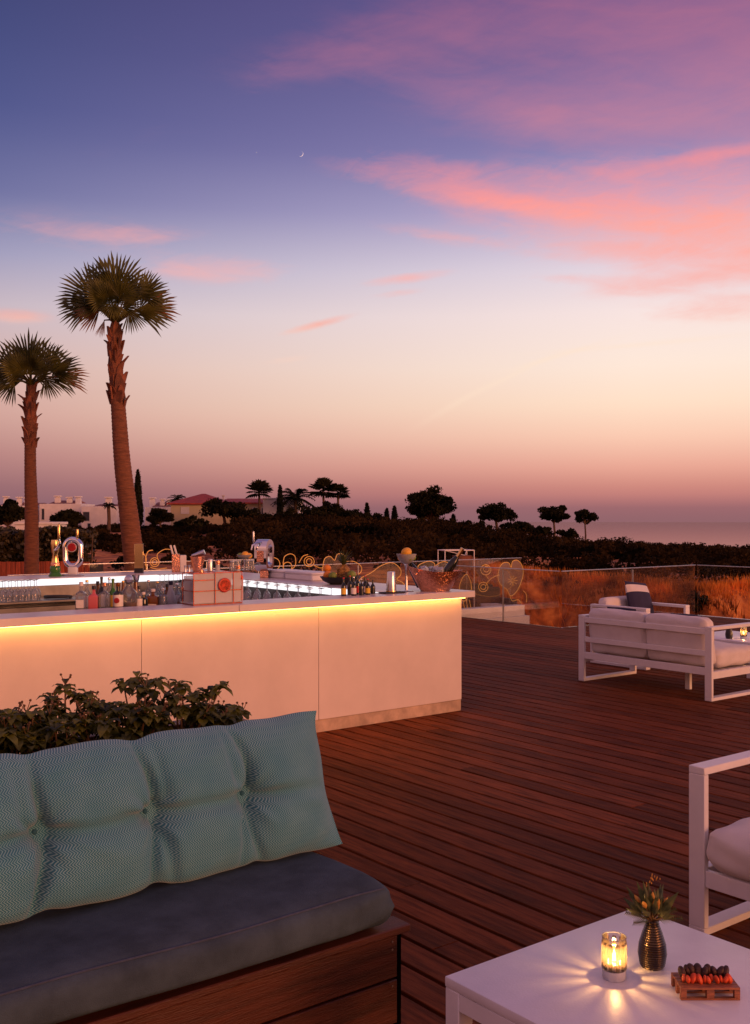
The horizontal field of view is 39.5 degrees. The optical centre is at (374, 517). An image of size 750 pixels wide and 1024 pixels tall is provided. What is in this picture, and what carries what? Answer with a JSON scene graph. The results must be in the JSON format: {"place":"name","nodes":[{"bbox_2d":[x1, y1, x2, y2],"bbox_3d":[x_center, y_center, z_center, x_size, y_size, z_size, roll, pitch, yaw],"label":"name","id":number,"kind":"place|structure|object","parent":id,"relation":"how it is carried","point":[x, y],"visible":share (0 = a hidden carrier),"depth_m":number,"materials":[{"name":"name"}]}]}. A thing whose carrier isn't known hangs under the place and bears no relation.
{"place":"outdoors","nodes":[
{"label":"outdoors","id":0,"kind":"place"},
{"bbox_2d":[0,0,749,521],"label":"sky","id":1,"kind":"structure","parent":0,"point":[504,256],"materials":[{"name":"purple"}]},
{"bbox_2d":[87,532,749,627],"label":"ground","id":2,"kind":"structure","parent":0,"point":[544,611],"depth_m":28.42,"materials":[{"name":"brown plant"}]},
{"bbox_2d":[0,499,24,527],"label":"evergreen tree","id":3,"kind":"object","parent":2,"relation":"on","point":[11,511],"visible":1,"depth_m":94.10,"materials":[{"name":"green plant"}]},
{"bbox_2d":[11,497,46,526],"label":"house","id":4,"kind":"structure","parent":2,"relation":"on","point":[19,499],"depth_m":122.13,"materials":[{"name":"white paint"}]},
{"bbox_2d":[14,522,67,529],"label":"garden building","id":5,"kind":"structure","parent":2,"relation":"on","point":[20,525],"depth_m":62.00,"materials":[{"name":"white paint"}]},
{"bbox_2d":[0,328,89,575],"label":"fan palm","id":6,"kind":"object","parent":2,"relation":"on","point":[30,361],"visible":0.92,"depth_m":17.70,"materials":[{"name":"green plant"}]},
{"bbox_2d":[0,561,102,575],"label":"plank planter","id":7,"kind":"object","parent":2,"relation":"on","point":[11,568],"visible":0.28,"depth_m":19.50,"materials":[{"name":"red wood"}]},
{"bbox_2d":[0,525,97,563],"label":"hedge","id":8,"kind":"object","parent":7,"relation":"in","point":[12,541],"visible":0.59,"depth_m":19.62,"materials":[{"name":"green plant"}]},
{"bbox_2d":[39,496,94,526],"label":"house","id":9,"kind":"structure","parent":2,"relation":"on","point":[46,511],"depth_m":120.00,"materials":[{"name":"white paint"}]},
{"bbox_2d":[49,508,86,527],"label":"evergreen tree","id":10,"kind":"object","parent":2,"relation":"on","point":[71,517],"visible":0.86,"depth_m":93.95,"materials":[{"name":"green plant"}]},
{"bbox_2d":[81,497,119,528],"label":"house","id":11,"kind":"structure","parent":2,"relation":"on","point":[95,515],"depth_m":116.00,"materials":[{"name":"white paint"}]},
{"bbox_2d":[102,502,116,531],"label":"palm tree","id":12,"kind":"object","parent":2,"relation":"on","point":[108,505],"visible":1,"depth_m":95.87,"materials":[{"name":"brown plant"}]},
{"bbox_2d":[55,252,179,570],"bbox_3d":[-4.070,-1.116,16.503,1.989,6.147,1.409,0,0,0],"label":"fan palm","id":13,"kind":"object","parent":2,"relation":"on","point":[102,289],"visible":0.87,"depth_m":16.38,"materials":[{"name":"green plant"}]},
{"bbox_2d":[134,469,143,524],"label":"cypress","id":14,"kind":"object","parent":2,"relation":"on","point":[138,491],"visible":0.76,"depth_m":107.78,"materials":[{"name":"green plant"}]},
{"bbox_2d":[145,497,170,525],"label":"house","id":15,"kind":"structure","parent":2,"relation":"on","point":[154,504],"depth_m":120.51,"materials":[{"name":"white paint"}]},
{"bbox_2d":[146,508,174,526],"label":"evergreen tree","id":16,"kind":"object","parent":2,"relation":"on","point":[158,516],"visible":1,"depth_m":99.68,"materials":[{"name":"green plant"}]},
{"bbox_2d":[173,515,209,527],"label":"bush","id":17,"kind":"object","parent":2,"relation":"on","point":[199,522],"visible":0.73,"depth_m":91.63,"materials":[{"name":"green plant"}]},
{"bbox_2d":[167,494,230,524],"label":"house","id":18,"kind":"structure","parent":2,"relation":"on","point":[184,508],"depth_m":106.00,"materials":[{"name":"beige paint"}]},
{"bbox_2d":[198,497,247,523],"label":"evergreen tree","id":19,"kind":"object","parent":2,"relation":"on","point":[215,506],"visible":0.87,"depth_m":99.21,"materials":[{"name":"green plant"}]},
{"bbox_2d":[222,495,262,513],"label":"house","id":20,"kind":"structure","parent":2,"relation":"on","point":[251,503],"depth_m":112.23,"materials":[{"name":"beige paint"}]},
{"bbox_2d":[229,505,267,523],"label":"bush","id":21,"kind":"object","parent":2,"relation":"on","point":[242,512],"visible":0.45,"depth_m":97.34,"materials":[{"name":"green plant"}]},
{"bbox_2d":[245,479,273,514],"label":"palm tree","id":22,"kind":"object","parent":2,"relation":"on","point":[259,486],"visible":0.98,"depth_m":107.60,"materials":[{"name":"green plant"}]},
{"bbox_2d":[276,484,283,513],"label":"cypress","id":23,"kind":"object","parent":2,"relation":"on","point":[279,501],"visible":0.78,"depth_m":99.85,"materials":[{"name":"green plant"}]},
{"bbox_2d":[262,498,302,514],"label":"house","id":24,"kind":"structure","parent":2,"relation":"on","point":[267,507],"depth_m":110.00,"materials":[{"name":"white paint"}]},
{"bbox_2d":[274,508,301,517],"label":"bush","id":25,"kind":"object","parent":2,"relation":"on","point":[289,511],"visible":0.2,"depth_m":96.99,"materials":[{"name":"green plant"}]},
{"bbox_2d":[270,488,315,512],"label":"palm tree","id":26,"kind":"object","parent":2,"relation":"on","point":[291,497],"visible":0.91,"depth_m":107.53,"materials":[{"name":"green plant"}]},
{"bbox_2d":[295,504,326,517],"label":"bush","id":27,"kind":"object","parent":2,"relation":"on","point":[304,509],"visible":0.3,"depth_m":98.56,"materials":[{"name":"green plant"}]},
{"bbox_2d":[306,477,340,501],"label":"umbrella pine","id":28,"kind":"object","parent":2,"relation":"on","point":[323,484],"visible":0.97,"depth_m":105.33,"materials":[{"name":"green plant"}]},
{"bbox_2d":[310,500,343,515],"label":"evergreen tree","id":29,"kind":"object","parent":2,"relation":"on","point":[328,507],"visible":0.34,"depth_m":103.40,"materials":[{"name":"green plant"}]},
{"bbox_2d":[325,483,350,503],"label":"umbrella pine","id":30,"kind":"object","parent":2,"relation":"on","point":[343,490],"visible":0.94,"depth_m":105.64,"materials":[{"name":"green plant"}]},
{"bbox_2d":[337,509,371,518],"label":"evergreen tree","id":31,"kind":"object","parent":2,"relation":"on","point":[346,513],"visible":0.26,"depth_m":102.14,"materials":[{"name":"green plant"}]},
{"bbox_2d":[6,512,749,581],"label":"scrub","id":32,"kind":"object","parent":2,"relation":"on","point":[355,537],"visible":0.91,"depth_m":39.98,"materials":[{"name":"green plant"}]},
{"bbox_2d":[405,485,457,519],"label":"umbrella pine","id":33,"kind":"object","parent":2,"relation":"on","point":[431,502],"visible":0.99,"depth_m":106.86,"materials":[{"name":"green plant"}]},
{"bbox_2d":[461,604,528,623],"bbox_3d":[-1.015,2.270,16.662,9.671,1.260,0.300,0,0,-38],"label":"white upstand","id":34,"kind":"object","parent":2,"relation":"on","point":[514,613],"visible":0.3,"depth_m":19.09,"materials":[{"name":"paint"}]},
{"bbox_2d":[7,553,526,608],"bbox_3d":[-0.983,1.179,16.649,9.707,1.215,0.060,0,0,-38],"label":"etched balustrade","id":35,"kind":"object","parent":34,"relation":"on","point":[513,578],"visible":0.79,"depth_m":18.99,"materials":[{"name":"clear glass"}]},
{"bbox_2d":[476,502,517,529],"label":"umbrella pine","id":36,"kind":"object","parent":2,"relation":"on","point":[496,513],"visible":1,"depth_m":102.95,"materials":[{"name":"green plant"}]},
{"bbox_2d":[499,522,521,532],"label":"bush","id":37,"kind":"object","parent":2,"relation":"on","point":[506,525],"visible":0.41,"depth_m":96.59,"materials":[{"name":"green plant"}]},
{"bbox_2d":[514,521,534,532],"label":"evergreen tree","id":38,"kind":"object","parent":2,"relation":"on","point":[526,525],"visible":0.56,"depth_m":99.13,"materials":[{"name":"green plant"}]},
{"bbox_2d":[311,616,749,1023],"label":"deck","id":39,"kind":"structure","parent":2,"relation":"on","point":[534,790],"depth_m":6.35,"materials":[{"name":"brown wood"}]},
{"bbox_2d":[19,719,245,752],"bbox_3d":[-1.809,1.269,3.250,3.400,0.838,0.560,0,0,-38],"label":"planter box","id":40,"kind":"object","parent":39,"relation":"on","point":[91,737],"depth_m":4.06,"materials":[{"name":"brown wood"}]},
{"bbox_2d":[0,716,18,746],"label":"leafy plant","id":41,"kind":"object","parent":40,"relation":"in","point":[8,735],"visible":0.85,"depth_m":3.49,"materials":[{"name":"green plant"}]},
{"bbox_2d":[3,699,38,752],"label":"leafy plant","id":42,"kind":"object","parent":40,"relation":"on","point":[20,705],"visible":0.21,"depth_m":3.83,"materials":[{"name":"green plant"}]},
{"bbox_2d":[0,721,44,753],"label":"leafy plant","id":43,"kind":"object","parent":40,"relation":"on","point":[26,736],"visible":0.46,"depth_m":3.54,"materials":[{"name":"green plant"}]},
{"bbox_2d":[0,701,74,753],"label":"leafy plant","id":44,"kind":"object","parent":40,"relation":"in","point":[48,716],"visible":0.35,"depth_m":3.62,"materials":[{"name":"green plant"}]},
{"bbox_2d":[20,716,88,754],"bbox_3d":[-1.115,0.801,3.671,0.247,0.229,0.308,0,0,-13],"label":"leafy plant","id":45,"kind":"object","parent":40,"relation":"on","point":[63,738],"visible":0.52,"depth_m":3.61,"materials":[{"name":"green plant"}]},
{"bbox_2d":[25,673,97,748],"bbox_3d":[-1.154,0.747,3.877,0.258,0.327,0.276,0,0,2],"label":"leafy plant","id":46,"kind":"object","parent":40,"relation":"on","point":[77,698],"visible":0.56,"depth_m":3.87,"materials":[{"name":"green plant"}]},
{"bbox_2d":[68,712,141,740],"bbox_3d":[-1.000,0.801,3.764,0.284,0.233,0.277,0,0,37],"label":"leafy plant","id":47,"kind":"object","parent":40,"relation":"on","point":[103,730],"visible":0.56,"depth_m":3.69,"materials":[{"name":"green plant"}]},
{"bbox_2d":[76,691,151,739],"bbox_3d":[-0.952,0.782,3.866,0.315,0.284,0.280,0,0,39],"label":"leafy plant","id":48,"kind":"object","parent":40,"relation":"on","point":[95,710],"visible":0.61,"depth_m":3.82,"materials":[{"name":"green plant"}]},
{"bbox_2d":[91,696,172,737],"bbox_3d":[-0.887,0.788,3.876,0.290,0.256,0.268,0,0,18],"label":"leafy plant","id":49,"kind":"object","parent":40,"relation":"on","point":[143,728],"visible":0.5,"depth_m":3.84,"materials":[{"name":"green plant"}]},
{"bbox_2d":[100,671,170,738],"bbox_3d":[-0.914,0.755,4.056,0.278,0.320,0.276,0,0,26],"label":"leafy plant","id":50,"kind":"object","parent":40,"relation":"on","point":[133,684],"visible":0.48,"depth_m":4.06,"materials":[{"name":"green plant"}]},
{"bbox_2d":[150,695,221,731],"bbox_3d":[-0.735,0.791,3.964,0.280,0.240,0.226,0,0,-25],"label":"leafy plant","id":51,"kind":"object","parent":40,"relation":"on","point":[180,711],"visible":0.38,"depth_m":3.92,"materials":[{"name":"green plant"}]},
{"bbox_2d":[149,679,232,729],"bbox_3d":[-0.722,0.767,4.068,0.311,0.282,0.294,0,0,11],"label":"leafy plant","id":52,"kind":"object","parent":40,"relation":"on","point":[192,698],"visible":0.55,"depth_m":4.05,"materials":[{"name":"green plant"}]},
{"bbox_2d":[184,696,243,727],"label":"leafy plant","id":53,"kind":"object","parent":40,"relation":"on","point":[234,717],"visible":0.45,"depth_m":4.01,"materials":[{"name":"green plant"}]},
{"bbox_2d":[188,700,251,724],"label":"leafy plant","id":54,"kind":"object","parent":40,"relation":"on","point":[245,713],"visible":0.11,"depth_m":4.28,"materials":[{"name":"green plant"}]},
{"bbox_2d":[82,549,253,569],"bbox_3d":[-3.181,1.158,16.788,3.172,1.304,0.060,0,0,-38],"label":"glass balustrade","id":55,"kind":"object","parent":39,"relation":"on","point":[150,562],"visible":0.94,"depth_m":16.52,"materials":[{"name":"glass"}]},
{"bbox_2d":[56,915,409,1023],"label":"wooden bench","id":56,"kind":"object","parent":39,"relation":"on","point":[354,978],"visible":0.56,"depth_m":3.25,"materials":[{"name":"brown wood"}]},
{"bbox_2d":[0,851,394,1023],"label":"seat cushion","id":57,"kind":"object","parent":56,"relation":"on","point":[60,965],"visible":0.8,"depth_m":3.10,"materials":[{"name":"blue fabric"}]},
{"bbox_2d":[0,711,342,924],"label":"back cushion","id":58,"kind":"object","parent":57,"relation":"on","point":[89,822],"visible":1,"depth_m":3.42,"materials":[{"name":"teal fabric"}]},
{"bbox_2d":[0,569,474,732],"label":"bar counter","id":59,"kind":"object","parent":39,"relation":"on","point":[334,658],"visible":0.75,"depth_m":8.09,"materials":[{"name":"stone"}]},
{"bbox_2d":[0,605,87,613],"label":"cabinet door","id":60,"kind":"structure","parent":59,"relation":"in","point":[60,607],"depth_m":10.47,"materials":[{"name":"wood"}]},
{"bbox_2d":[48,523,61,576],"bbox_3d":[-3.478,0.357,11.364,0.154,0.576,0.146,0,0,0],"label":"beer tap","id":61,"kind":"object","parent":59,"relation":"on","point":[55,569],"visible":1,"depth_m":11.32,"materials":[{"name":"gold metal"}]},
{"bbox_2d":[62,529,83,575],"bbox_3d":[-3.325,0.388,11.488,0.231,0.513,0.120,0,0,0],"label":"beer tap","id":62,"kind":"object","parent":59,"relation":"on","point":[68,545],"visible":1,"depth_m":11.46,"materials":[{"name":"silver metal"}]},
{"bbox_2d":[75,582,86,609],"bbox_3d":[-2.112,0.582,7.501,0.066,0.232,0.068,0,0,0],"label":"bottle","id":63,"kind":"object","parent":59,"relation":"on","point":[79,603],"visible":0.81,"depth_m":7.47,"materials":[{"name":"clear glass"}]},
{"bbox_2d":[88,586,98,608],"bbox_3d":[-2.031,0.597,7.540,0.066,0.202,0.066,0,0,0],"label":"bottle","id":64,"kind":"object","parent":59,"relation":"on","point":[93,600],"visible":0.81,"depth_m":7.51,"materials":[{"name":"red glass"}]},
{"bbox_2d":[98,577,105,607],"bbox_3d":[-2.018,0.569,7.702,0.057,0.257,0.056,0,0,0],"label":"bottle","id":65,"kind":"object","parent":59,"relation":"on","point":[103,599],"visible":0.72,"depth_m":7.69,"materials":[{"name":"black"}]},
{"bbox_2d":[109,579,115,607],"bbox_3d":[-1.942,0.577,7.736,0.061,0.241,0.060,0,0,0],"label":"bottle","id":66,"kind":"object","parent":59,"relation":"on","point":[112,591],"visible":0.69,"depth_m":7.71,"materials":[{"name":"green glass"}]},
{"bbox_2d":[113,582,122,607],"bbox_3d":[-1.871,0.587,7.598,0.076,0.221,0.081,0,0,0],"label":"bottle","id":67,"kind":"object","parent":59,"relation":"on","point":[117,597],"visible":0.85,"depth_m":7.57,"materials":[{"name":"clear"}]},
{"bbox_2d":[122,575,138,606],"bbox_3d":[-1.821,0.562,7.728,0.150,0.271,0.152,0,0,-17],"label":"decanter","id":68,"kind":"object","parent":59,"relation":"on","point":[128,579],"visible":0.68,"depth_m":7.71,"materials":[{"name":"clear glass"}]},
{"bbox_2d":[130,575,140,600],"bbox_3d":[-1.791,0.565,7.816,0.080,0.265,0.080,0,0,0],"label":"decanter","id":69,"kind":"object","parent":59,"relation":"on","point":[135,586],"visible":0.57,"depth_m":7.80,"materials":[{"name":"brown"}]},
{"bbox_2d":[134,544,143,572],"bbox_3d":[-2.733,0.477,12.088,0.106,0.336,0.060,0,0,0],"label":"menu stand","id":70,"kind":"object","parent":59,"relation":"on","point":[139,558],"visible":1,"depth_m":12.08,"materials":[{"name":"brown wood"}]},
{"bbox_2d":[147,589,158,605],"bbox_3d":[-1.669,0.619,7.846,0.081,0.158,0.083,0,0,0],"label":"bottle","id":71,"kind":"object","parent":59,"relation":"on","point":[153,598],"visible":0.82,"depth_m":7.81,"materials":[{"name":"brown glass"}]},
{"bbox_2d":[165,581,176,604],"bbox_3d":[-1.566,0.595,8.003,0.094,0.206,0.092,0,0,0],"label":"bottle","id":72,"kind":"object","parent":59,"relation":"on","point":[171,596],"visible":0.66,"depth_m":7.98,"materials":[{"name":"clear glass"}]},
{"bbox_2d":[172,554,185,571],"bbox_3d":[-2.315,0.540,12.329,0.165,0.210,0.100,0,0,-14],"label":"straw box","id":73,"kind":"object","parent":59,"relation":"on","point":[178,562],"visible":0.91,"depth_m":12.28,"materials":[{"name":"orange metal"}]},
{"bbox_2d":[190,550,205,571],"bbox_3d":[-2.103,0.515,12.386,0.184,0.260,0.176,0,0,0],"label":"ice bucket","id":74,"kind":"object","parent":59,"relation":"on","point":[197,560],"visible":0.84,"depth_m":12.34,"materials":[{"name":"orange metal"}]},
{"bbox_2d":[182,570,241,605],"bbox_3d":[-1.209,0.526,7.776,0.411,0.236,0.183,0,0,-38],"label":"bottle crate","id":75,"kind":"object","parent":59,"relation":"on","point":[223,587],"visible":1,"depth_m":7.72,"materials":[{"name":"white wood"}]},
{"bbox_2d":[251,531,273,577],"bbox_3d":[-1.196,0.398,11.081,0.151,0.493,0.256,0,0,20],"label":"beer tap","id":76,"kind":"object","parent":59,"relation":"on","point":[263,556],"visible":1,"depth_m":11.04,"materials":[{"name":"silver metal"}]},
{"bbox_2d":[269,569,297,578],"bbox_3d":[-0.965,0.603,11.127,0.270,0.085,0.350,0,0,-38],"label":"napkin tray","id":77,"kind":"object","parent":59,"relation":"on","point":[277,573],"visible":0.59,"depth_m":11.01,"materials":[{"name":"white paint"}]},
{"bbox_2d":[285,570,323,580],"bbox_3d":[-0.685,0.603,10.767,0.270,0.085,0.510,0,0,-38],"label":"napkin tray","id":78,"kind":"object","parent":59,"relation":"on","point":[307,575],"visible":0.82,"depth_m":10.64,"materials":[{"name":"white paint"}]},
{"bbox_2d":[320,576,360,584],"bbox_3d":[-0.333,0.608,10.039,0.400,0.075,0.400,0,0,0],"label":"fruit bowl","id":79,"kind":"object","parent":59,"relation":"on","point":[334,581],"visible":0.69,"depth_m":9.89,"materials":[{"name":"black"}]},
{"bbox_2d":[331,550,353,577],"bbox_3d":[-0.303,0.463,10.047,0.252,0.324,0.251,0,0,0],"label":"pineapple","id":80,"kind":"object","parent":79,"relation":"in","point":[343,569],"visible":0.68,"depth_m":10.01,"materials":[{"name":"brown food"}]},
{"bbox_2d":[378,591,405,593],"bbox_3d":[0.145,0.639,8.842,0.220,0.012,0.100,0,0,-38],"label":"serving mat","id":81,"kind":"object","parent":59,"relation":"on","point":[392,592],"visible":1,"depth_m":8.79,"materials":[{"name":"black rubber"}]},
{"bbox_2d":[386,572,396,591],"bbox_3d":[0.137,0.547,8.835,0.094,0.170,0.094,0,0,0],"label":"cocktail shaker","id":82,"kind":"object","parent":81,"relation":"on","point":[391,583],"visible":1,"depth_m":8.80,"materials":[{"name":"metal"}]},
{"bbox_2d":[397,554,415,591],"bbox_3d":[0.273,0.483,9.068,0.176,0.325,0.175,0,0,0],"label":"fruit coupe","id":83,"kind":"object","parent":59,"relation":"on","point":[406,563],"visible":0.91,"depth_m":9.05,"materials":[{"name":"clear glass"}]},
{"bbox_2d":[408,566,461,591],"bbox_3d":[0.523,0.535,9.098,0.480,0.221,0.264,0,0,-15],"label":"champagne bucket","id":84,"kind":"object","parent":59,"relation":"on","point":[428,581],"visible":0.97,"depth_m":9.01,"materials":[{"name":"orange metal"}]},
{"bbox_2d":[444,547,463,571],"bbox_3d":[0.666,0.414,9.091,0.227,0.302,0.080,0,0,5],"label":"champagne bottle","id":85,"kind":"object","parent":84,"relation":"in","point":[451,564],"visible":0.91,"depth_m":9.06,"materials":[{"name":"black"}]},
{"bbox_2d":[456,565,559,620],"bbox_3d":[2.088,1.294,17.013,0.060,0.932,2.420,0,0,-38],"label":"glass balustrade","id":86,"kind":"object","parent":39,"relation":"on","point":[503,583],"visible":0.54,"depth_m":17.01,"materials":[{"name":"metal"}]},
{"bbox_2d":[445,910,749,1023],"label":"coffee table","id":87,"kind":"object","parent":39,"relation":"on","point":[559,979],"visible":0.75,"depth_m":2.96,"materials":[{"name":"white"}]},
{"bbox_2d":[601,931,626,982],"bbox_3d":[0.685,1.260,2.990,0.071,0.120,0.071,0,0,0],"label":"candle glass","id":88,"kind":"object","parent":87,"relation":"on","point":[614,961],"visible":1,"depth_m":2.97,"materials":[{"name":"clear glass"}]},
{"bbox_2d":[637,919,666,970],"bbox_3d":[0.815,1.253,3.066,0.085,0.134,0.085,0,0,0],"label":"vase","id":89,"kind":"object","parent":87,"relation":"on","point":[652,952],"visible":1,"depth_m":3.04,"materials":[{"name":"metal"}]},
{"bbox_2d":[623,874,682,926],"bbox_3d":[0.810,1.125,3.068,0.169,0.153,0.147,0,0,0],"label":"bouquet","id":90,"kind":"object","parent":89,"relation":"in","point":[650,904],"visible":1,"depth_m":3.05,"materials":[{"name":"green plant"}]},
{"bbox_2d":[671,972,739,999],"bbox_3d":[0.916,1.302,2.898,0.162,0.035,0.097,0,0,0],"label":"pallet tray","id":91,"kind":"object","parent":87,"relation":"on","point":[684,988],"visible":0.8,"depth_m":2.86,"materials":[{"name":"brown wood"}]},
{"bbox_2d":[561,565,693,626],"bbox_3d":[4.223,1.294,17.103,3.420,0.932,0.060,0,0,-38],"label":"glass balustrade","id":92,"kind":"object","parent":39,"relation":"on","point":[626,568],"visible":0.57,"depth_m":17.05,"materials":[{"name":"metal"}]},
{"bbox_2d":[590,596,689,669],"bbox_3d":[3.088,1.318,12.136,0.800,0.764,0.828,0,0,-38],"label":"armchair","id":93,"kind":"object","parent":39,"relation":"on","point":[615,601],"visible":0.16,"depth_m":12.15,"materials":[{"name":"white paint"}]},
{"bbox_2d":[625,581,653,612],"bbox_3d":[3.134,1.012,12.341,0.170,0.500,0.500,-23,-22,39],"label":"throw pillow","id":94,"kind":"object","parent":93,"relation":"on","point":[637,594],"visible":0.56,"depth_m":12.24,"materials":[{"name":"grey fabric"}]},
{"bbox_2d":[579,608,749,701],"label":"sofa","id":95,"kind":"object","parent":39,"relation":"on","point":[689,646],"visible":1,"depth_m":10.12,"materials":[{"name":"white paint"}]},
{"bbox_2d":[689,750,749,933],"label":"armchair","id":96,"kind":"object","parent":39,"relation":"on","point":[725,851],"visible":0.98,"depth_m":4.24,"materials":[{"name":"white paint"}]},
{"bbox_2d":[714,630,749,677],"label":"coffee table","id":97,"kind":"object","parent":39,"relation":"on","point":[721,637],"visible":0.12,"depth_m":11.35,"materials":[{"name":"white"}]},
{"bbox_2d":[527,525,554,535],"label":"bush","id":98,"kind":"object","parent":2,"relation":"on","point":[539,530],"visible":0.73,"depth_m":95.47,"materials":[{"name":"green plant"}]},
{"bbox_2d":[537,505,570,535],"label":"umbrella pine","id":99,"kind":"object","parent":2,"relation":"on","point":[554,515],"visible":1,"depth_m":103.41,"materials":[{"name":"green plant"}]},
{"bbox_2d":[555,527,578,538],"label":"bush","id":100,"kind":"object","parent":2,"relation":"on","point":[570,533],"visible":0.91,"depth_m":94.55,"materials":[{"name":"green plant"}]},
{"bbox_2d":[574,509,598,539],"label":"umbrella pine","id":101,"kind":"object","parent":2,"relation":"on","point":[584,516],"visible":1,"depth_m":103.64,"materials":[{"name":"green plant"}]},
{"bbox_2d":[686,589,710,612],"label":"bush","id":102,"kind":"object","parent":2,"relation":"on","point":[693,598],"visible":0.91,"depth_m":26.07,"materials":[{"name":"green plant"}]},
{"bbox_2d":[141,522,749,546],"bbox_3d":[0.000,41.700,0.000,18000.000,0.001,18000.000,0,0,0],"label":"sea","id":103,"kind":"structure","parent":0,"point":[722,533],"depth_m":3018.67,"materials":[{"name":"liquid"}]},
{"bbox_2d":[459,583,492,603],"bbox_3d":[2.109,1.910,23.248,0.920,0.820,0.830,0,0,29],"label":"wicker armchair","id":104,"kind":"object","parent":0,"point":[462,586],"visible":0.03,"depth_m":23.57,"materials":[{"name":"brown wicker"}]},
{"bbox_2d":[464,587,516,607],"bbox_3d":[2.414,1.910,22.052,0.920,0.820,0.830,0,0,-17],"label":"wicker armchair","id":105,"kind":"object","parent":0,"point":[490,596],"visible":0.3,"depth_m":22.32,"materials":[{"name":"brown wicker"}]},
{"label":"lower terrace","id":106,"kind":"structure","parent":0,"visible":0},
{"bbox_2d":[438,549,474,607],"bbox_3d":[1.668,1.495,21.500,0.662,1.650,0.419,0,0,-17],"label":"bar stool","id":107,"kind":"object","parent":106,"relation":"on","point":[462,563],"visible":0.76,"depth_m":21.40,"materials":[{"name":"white paint"}]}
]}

